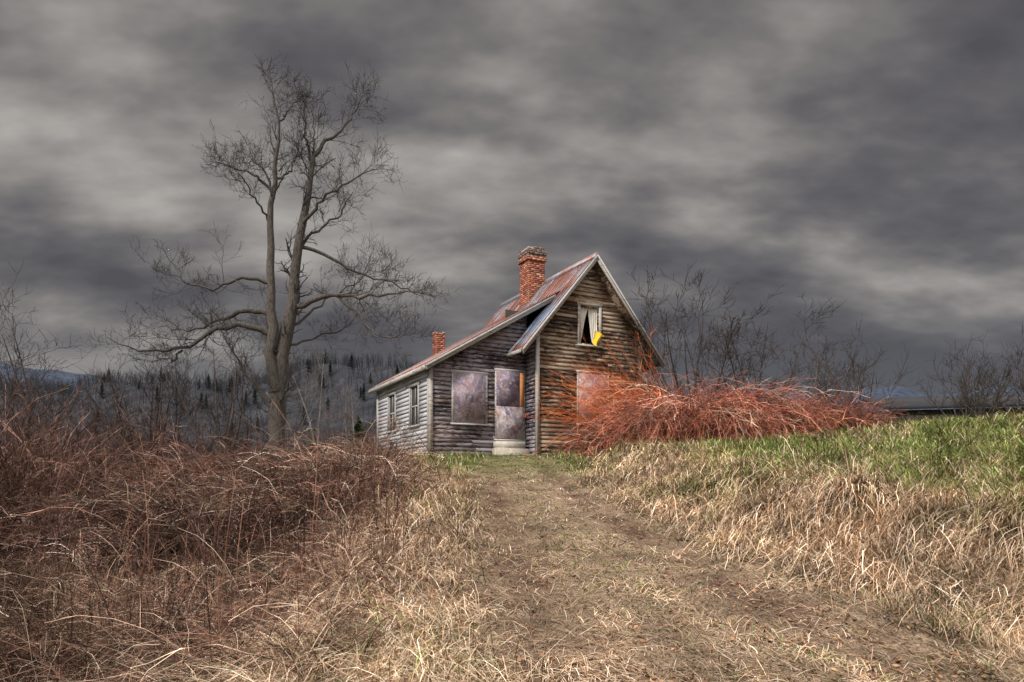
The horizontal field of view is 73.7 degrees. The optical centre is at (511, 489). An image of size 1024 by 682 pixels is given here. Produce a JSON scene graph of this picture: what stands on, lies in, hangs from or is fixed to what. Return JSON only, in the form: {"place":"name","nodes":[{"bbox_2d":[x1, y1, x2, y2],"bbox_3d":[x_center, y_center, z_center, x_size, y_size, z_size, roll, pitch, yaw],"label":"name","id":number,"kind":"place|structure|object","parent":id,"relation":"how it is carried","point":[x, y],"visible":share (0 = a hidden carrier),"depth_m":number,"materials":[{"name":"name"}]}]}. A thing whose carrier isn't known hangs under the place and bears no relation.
{"place":"outdoors","nodes":[
{"label":"outdoors","id":0,"kind":"place"},
{"bbox_2d":[0,364,403,478],"bbox_3d":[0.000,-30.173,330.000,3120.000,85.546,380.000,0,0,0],"label":"hill","id":1,"kind":"structure","parent":0,"point":[337,373],"depth_m":307.37,"materials":[{"name":"plant"}]},
{"bbox_2d":[90,349,411,447],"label":"hillside evergreens","id":2,"kind":"object","parent":1,"relation":"on","point":[361,393],"visible":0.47,"depth_m":331.31,"materials":[{"name":"plant"}]},
{"bbox_2d":[0,346,669,463],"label":"hillside woods","id":3,"kind":"object","parent":1,"relation":"on","point":[346,359],"visible":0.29,"depth_m":347.06,"materials":[{"name":"grey plant"}]},
{"bbox_2d":[0,445,602,681],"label":"verge grass","id":4,"kind":"structure","parent":0,"point":[424,639],"depth_m":4.78,"materials":[{"name":"beige plant"}]},
{"bbox_2d":[0,413,1023,681],"bbox_3d":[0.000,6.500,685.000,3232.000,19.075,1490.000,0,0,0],"label":"ground","id":5,"kind":"structure","parent":0,"point":[762,562],"depth_m":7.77,"materials":[{"name":"beige plant"}]},
{"bbox_2d":[0,260,84,464],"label":"bare sapling","id":6,"kind":"object","parent":5,"relation":"on","point":[11,362],"visible":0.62,"depth_m":25.29,"materials":[{"name":"brown plant"}]},
{"bbox_2d":[0,386,86,459],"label":"bare sapling","id":7,"kind":"object","parent":5,"relation":"on","point":[47,413],"visible":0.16,"depth_m":30.34,"materials":[{"name":"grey plant"}]},
{"bbox_2d":[50,348,204,466],"bbox_3d":[-13.116,-2.489,24.006,4.842,5.558,4.207,0,0,31],"label":"bare sapling","id":8,"kind":"object","parent":5,"relation":"on","point":[152,402],"visible":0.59,"depth_m":23.80,"materials":[{"name":"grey plant"}]},
{"bbox_2d":[0,361,276,560],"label":"tall scrub","id":9,"kind":"object","parent":5,"relation":"on","point":[12,469],"visible":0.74,"depth_m":13.36,"materials":[{"name":"brown plant"}]},
{"bbox_2d":[25,413,265,475],"bbox_3d":[-20.704,-0.488,28.439,23.339,5.553,10.324,0,0,0],"label":"scrub","id":10,"kind":"object","parent":5,"relation":"on","point":[242,440],"visible":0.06,"depth_m":25.81,"materials":[{"name":"brown plant"}]},
{"bbox_2d":[0,410,307,535],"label":"bramble thicket","id":11,"kind":"object","parent":5,"relation":"on","point":[86,498],"visible":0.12,"depth_m":15.52,"materials":[{"name":"brown plant"}]},
{"bbox_2d":[137,328,267,466],"bbox_3d":[-10.338,-2.739,23.203,3.761,5.192,3.678,0,0,0],"label":"bare sapling","id":12,"kind":"object","parent":5,"relation":"on","point":[232,401],"visible":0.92,"depth_m":23.07,"materials":[{"name":"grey plant"}]},
{"bbox_2d":[57,407,374,470],"bbox_3d":[-43.056,3.278,60.933,78.425,16.671,51.203,0,0,0],"label":"woodland edge","id":13,"kind":"object","parent":5,"relation":"on","point":[295,430],"depth_m":36.60,"materials":[{"name":"brown plant"}]},
{"bbox_2d":[0,413,485,681],"bbox_3d":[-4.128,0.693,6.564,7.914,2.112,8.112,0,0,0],"label":"dead weeds","id":14,"kind":"object","parent":5,"relation":"on","point":[44,658],"visible":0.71,"depth_m":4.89,"materials":[{"name":"beige plant"}]},
{"bbox_2d":[0,392,497,597],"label":"bramble thicket","id":15,"kind":"object","parent":5,"relation":"on","point":[246,478],"visible":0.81,"depth_m":10.05,"materials":[{"name":"brown plant"}]},
{"bbox_2d":[72,50,458,456],"bbox_3d":[-7.916,-8.134,24.272,12.560,14.010,6.735,0,0,0],"label":"bare tree","id":16,"kind":"object","parent":5,"relation":"on","point":[277,360],"visible":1,"depth_m":23.60,"materials":[{"name":"grey plant"}]},
{"bbox_2d":[267,377,314,453],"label":"bare sapling","id":17,"kind":"object","parent":5,"relation":"on","point":[288,435],"visible":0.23,"depth_m":34.08,"materials":[{"name":"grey plant"}]},
{"bbox_2d":[258,344,342,451],"bbox_3d":[-11.396,-3.716,35.966,4.965,8.552,3.929,0,0,0],"label":"bare sapling","id":18,"kind":"object","parent":5,"relation":"on","point":[319,425],"visible":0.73,"depth_m":35.49,"materials":[{"name":"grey plant"}]},
{"bbox_2d":[304,429,321,450],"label":"evergreen tree","id":19,"kind":"object","parent":5,"relation":"on","point":[310,439],"visible":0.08,"depth_m":55.95,"materials":[{"name":"plant"}]},
{"bbox_2d":[307,384,362,451],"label":"bare sapling","id":20,"kind":"object","parent":5,"relation":"on","point":[348,415],"visible":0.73,"depth_m":31.57,"materials":[{"name":"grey plant"}]},
{"bbox_2d":[348,419,365,451],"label":"evergreen tree","id":21,"kind":"object","parent":5,"relation":"on","point":[357,427],"visible":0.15,"depth_m":57.87,"materials":[{"name":"green plant"}]},
{"bbox_2d":[378,370,426,453],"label":"side wall","id":22,"kind":"structure","parent":5,"relation":"on","point":[401,388],"depth_m":21.95,"materials":[{"name":"white wood"}]},
{"bbox_2d":[390,386,416,430],"bbox_3d":[-3.499,-2.585,22.157,0.001,1.210,2.990,0,0,-28],"label":"window glass","id":23,"kind":"object","parent":22,"relation":"attached to","point":[392,406],"visible":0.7,"depth_m":21.44,"materials":[{"name":"grey glass"}]},
{"bbox_2d":[383,329,521,439],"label":"back wall","id":24,"kind":"structure","parent":5,"relation":"on","point":[441,361],"depth_m":25.93,"materials":[{"name":"grey wood"}]},
{"bbox_2d":[432,316,526,454],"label":"front wall","id":25,"kind":"structure","parent":5,"relation":"on","point":[488,353],"depth_m":20.64,"materials":[{"name":"grey wood"}]},
{"bbox_2d":[520,373,523,406],"bbox_3d":[0.307,-3.100,21.322,0.155,1.060,0.045,0,0,-27],"label":"door plank","id":26,"kind":"object","parent":25,"relation":"attached to","point":[521,389],"depth_m":21.30,"materials":[{"name":"wood"}]},
{"bbox_2d":[492,441,536,455],"bbox_3d":[-0.711,-0.887,21.740,9.228,1.187,4.131,0,0,12],"label":"stone foundation and steps","id":27,"kind":"object","parent":5,"relation":"on","point":[507,447],"visible":0.02,"depth_m":20.75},
{"bbox_2d":[368,254,663,454],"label":"trim boards","id":28,"kind":"object","parent":5,"relation":"on","point":[535,337],"depth_m":20.87,"materials":[{"name":"grey wood"}]},
{"bbox_2d":[454,370,607,438],"bbox_3d":[0.640,-2.621,21.215,5.107,2.106,0.405,0,0,-18],"label":"window and door boards","id":29,"kind":"structure","parent":28,"relation":"on","point":[469,393],"depth_m":20.97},
{"bbox_2d":[425,262,660,369],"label":"roof deck","id":30,"kind":"structure","parent":28,"relation":"on","point":[616,300],"depth_m":22.32,"materials":[{"name":"wood"}]},
{"bbox_2d":[432,331,444,354],"bbox_3d":[-2.724,-5.347,25.407,0.368,1.003,0.368,0,0,-28],"label":"brick chimney","id":31,"kind":"object","parent":30,"relation":"on","point":[438,345],"visible":0.77,"depth_m":25.26,"materials":[{"name":"red brick"}]},
{"bbox_2d":[370,258,592,389],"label":"tin roof","id":32,"kind":"structure","parent":30,"relation":"on","point":[562,284],"depth_m":21.86,"materials":[{"name":"metal"}]},
{"bbox_2d":[499,252,598,307],"bbox_3d":[1.139,-7.335,24.374,0.320,0.230,6.640,0,0,-28],"label":"ridge cap","id":33,"kind":"object","parent":32,"relation":"on","point":[574,266],"visible":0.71,"depth_m":23.06,"materials":[{"name":"metal"}]},
{"bbox_2d":[518,246,546,313],"bbox_3d":[0.719,-7.461,24.380,0.768,2.229,0.768,0,0,-27],"label":"brick chimney","id":34,"kind":"object","parent":30,"relation":"on","point":[532,261],"visible":0.82,"depth_m":24.11,"materials":[{"name":"red brick"}]},
{"bbox_2d":[592,331,603,345],"bbox_3d":[2.769,-4.802,21.759,0.436,0.536,0.115,0,0,-27],"label":"yellow cloth","id":35,"kind":"object","parent":28,"relation":"attached to","point":[597,337],"visible":1,"depth_m":21.73,"materials":[{"name":"yellow fabric"}]},
{"bbox_2d":[525,340,534,453],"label":"porch wall","id":36,"kind":"structure","parent":5,"relation":"on","point":[530,393],"depth_m":21.16,"materials":[{"name":"grey wood"}]},
{"bbox_2d":[505,310,599,374],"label":"floors","id":37,"kind":"structure","parent":5,"relation":"on","point":[531,317],"depth_m":23.41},
{"bbox_2d":[540,267,639,454],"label":"gable wall","id":38,"kind":"structure","parent":5,"relation":"on","point":[558,339],"depth_m":21.45,"materials":[{"name":"wood"}]},
{"bbox_2d":[581,307,587,337],"bbox_3d":[2.283,-5.210,21.711,0.370,1.220,0.076,0,0,-28],"label":"curtain","id":39,"kind":"object","parent":38,"relation":"hanging from","point":[583,312],"visible":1,"depth_m":21.69,"materials":[{"name":"fabric"}]},
{"bbox_2d":[588,308,596,339],"bbox_3d":[2.587,-5.245,21.863,0.350,1.150,0.076,0,0,-28],"label":"curtain","id":40,"kind":"object","parent":38,"relation":"hanging from","point":[592,314],"visible":0.95,"depth_m":21.86,"materials":[{"name":"fabric"}]},
{"bbox_2d":[638,346,641,397],"bbox_3d":[4.238,-2.900,22.633,0.130,3.700,0.080,0,0,-27],"label":"corner board","id":41,"kind":"object","parent":38,"relation":"attached to","point":[639,362],"visible":0.21,"depth_m":22.59,"materials":[{"name":"grey wood"}]},
{"bbox_2d":[166,422,1023,681],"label":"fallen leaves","id":42,"kind":"object","parent":5,"relation":"on","point":[742,671],"visible":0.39,"depth_m":4.71,"materials":[{"name":"brown plant"}]},
{"bbox_2d":[521,325,675,455],"bbox_3d":[2.603,-2.792,19.613,5.204,3.881,3.840,0,0,-31],"label":"climbing vine","id":43,"kind":"object","parent":5,"relation":"on","point":[598,395],"visible":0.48,"depth_m":19.33,"materials":[{"name":"red plant"}]},
{"bbox_2d":[607,260,782,407],"bbox_3d":[5.372,-4.485,22.584,5.782,6.194,6.625,0,0,0],"label":"bare sapling","id":44,"kind":"object","parent":5,"relation":"on","point":[700,344],"visible":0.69,"depth_m":22.11,"materials":[{"name":"grey plant"}]},
{"bbox_2d":[531,362,873,460],"bbox_3d":[4.714,-1.961,17.893,8.421,2.923,7.485,0,0,0],"label":"red bramble bush","id":45,"kind":"object","parent":5,"relation":"on","point":[687,417],"visible":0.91,"depth_m":16.51,"materials":[{"name":"red plant"}]},
{"bbox_2d":[422,456,1023,681],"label":"dirt track","id":46,"kind":"structure","parent":5,"relation":"on","point":[594,596],"depth_m":5.28,"materials":[{"name":"soil"}]},
{"bbox_2d":[339,466,961,681],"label":"track tufts","id":47,"kind":"object","parent":46,"relation":"on","point":[662,603],"visible":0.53,"depth_m":4.88,"materials":[{"name":"beige plant"}]},
{"bbox_2d":[690,292,846,404],"bbox_3d":[7.973,-3.882,21.930,4.597,4.800,3.322,0,0,-27],"label":"bare sapling","id":48,"kind":"object","parent":5,"relation":"on","point":[737,354],"visible":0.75,"depth_m":21.80,"materials":[{"name":"grey plant"}]},
{"bbox_2d":[558,401,1023,666],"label":"bank grass","id":49,"kind":"structure","parent":5,"relation":"on","point":[982,574],"depth_m":6.85,"materials":[{"name":"beige plant"}]},
{"bbox_2d":[690,383,916,432],"bbox_3d":[7.597,-2.200,18.324,6.025,1.921,4.997,0,0,0],"label":"red bramble bush","id":50,"kind":"object","parent":5,"relation":"on","point":[862,414],"visible":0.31,"depth_m":17.68,"materials":[{"name":"red plant"}]},
{"bbox_2d":[795,318,877,408],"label":"bare sapling","id":51,"kind":"object","parent":5,"relation":"on","point":[815,385],"visible":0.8,"depth_m":21.84,"materials":[{"name":"grey plant"}]},
{"bbox_2d":[788,320,890,409],"bbox_3d":[13.394,-4.316,27.895,4.342,5.772,3.953,0,0,0],"label":"bare sapling","id":52,"kind":"object","parent":5,"relation":"on","point":[847,382],"visible":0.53,"depth_m":27.85,"materials":[{"name":"grey plant"}]},
{"bbox_2d":[825,333,925,422],"bbox_3d":[14.889,-3.931,28.484,3.954,4.918,3.180,0,0,0],"label":"bare sapling","id":53,"kind":"object","parent":5,"relation":"on","point":[869,384],"visible":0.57,"depth_m":28.01,"materials":[{"name":"grey plant"}]},
{"bbox_2d":[862,394,1023,424],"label":"shed","id":54,"kind":"structure","parent":5,"relation":"on","point":[917,402],"depth_m":37.18,"materials":[{"name":"grey metal"}]},
{"bbox_2d":[913,331,1023,418],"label":"bare shrub","id":55,"kind":"object","parent":5,"relation":"on","point":[964,396],"visible":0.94,"depth_m":25.26,"materials":[{"name":"brown plant"}]},
{"bbox_2d":[977,325,1023,414],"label":"bare shrub","id":56,"kind":"object","parent":5,"relation":"on","point":[1019,395],"visible":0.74,"depth_m":26.34,"materials":[{"name":"grey plant"}]},
{"bbox_2d":[0,362,1023,413],"bbox_3d":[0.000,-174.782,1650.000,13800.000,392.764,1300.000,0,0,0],"label":"mountains","id":57,"kind":"structure","parent":0,"point":[897,391],"depth_m":1785.18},
{"bbox_2d":[0,0,1023,393],"label":"sky","id":58,"kind":"structure","parent":0,"point":[869,154],"materials":[{"name":"grey"}]}
]}

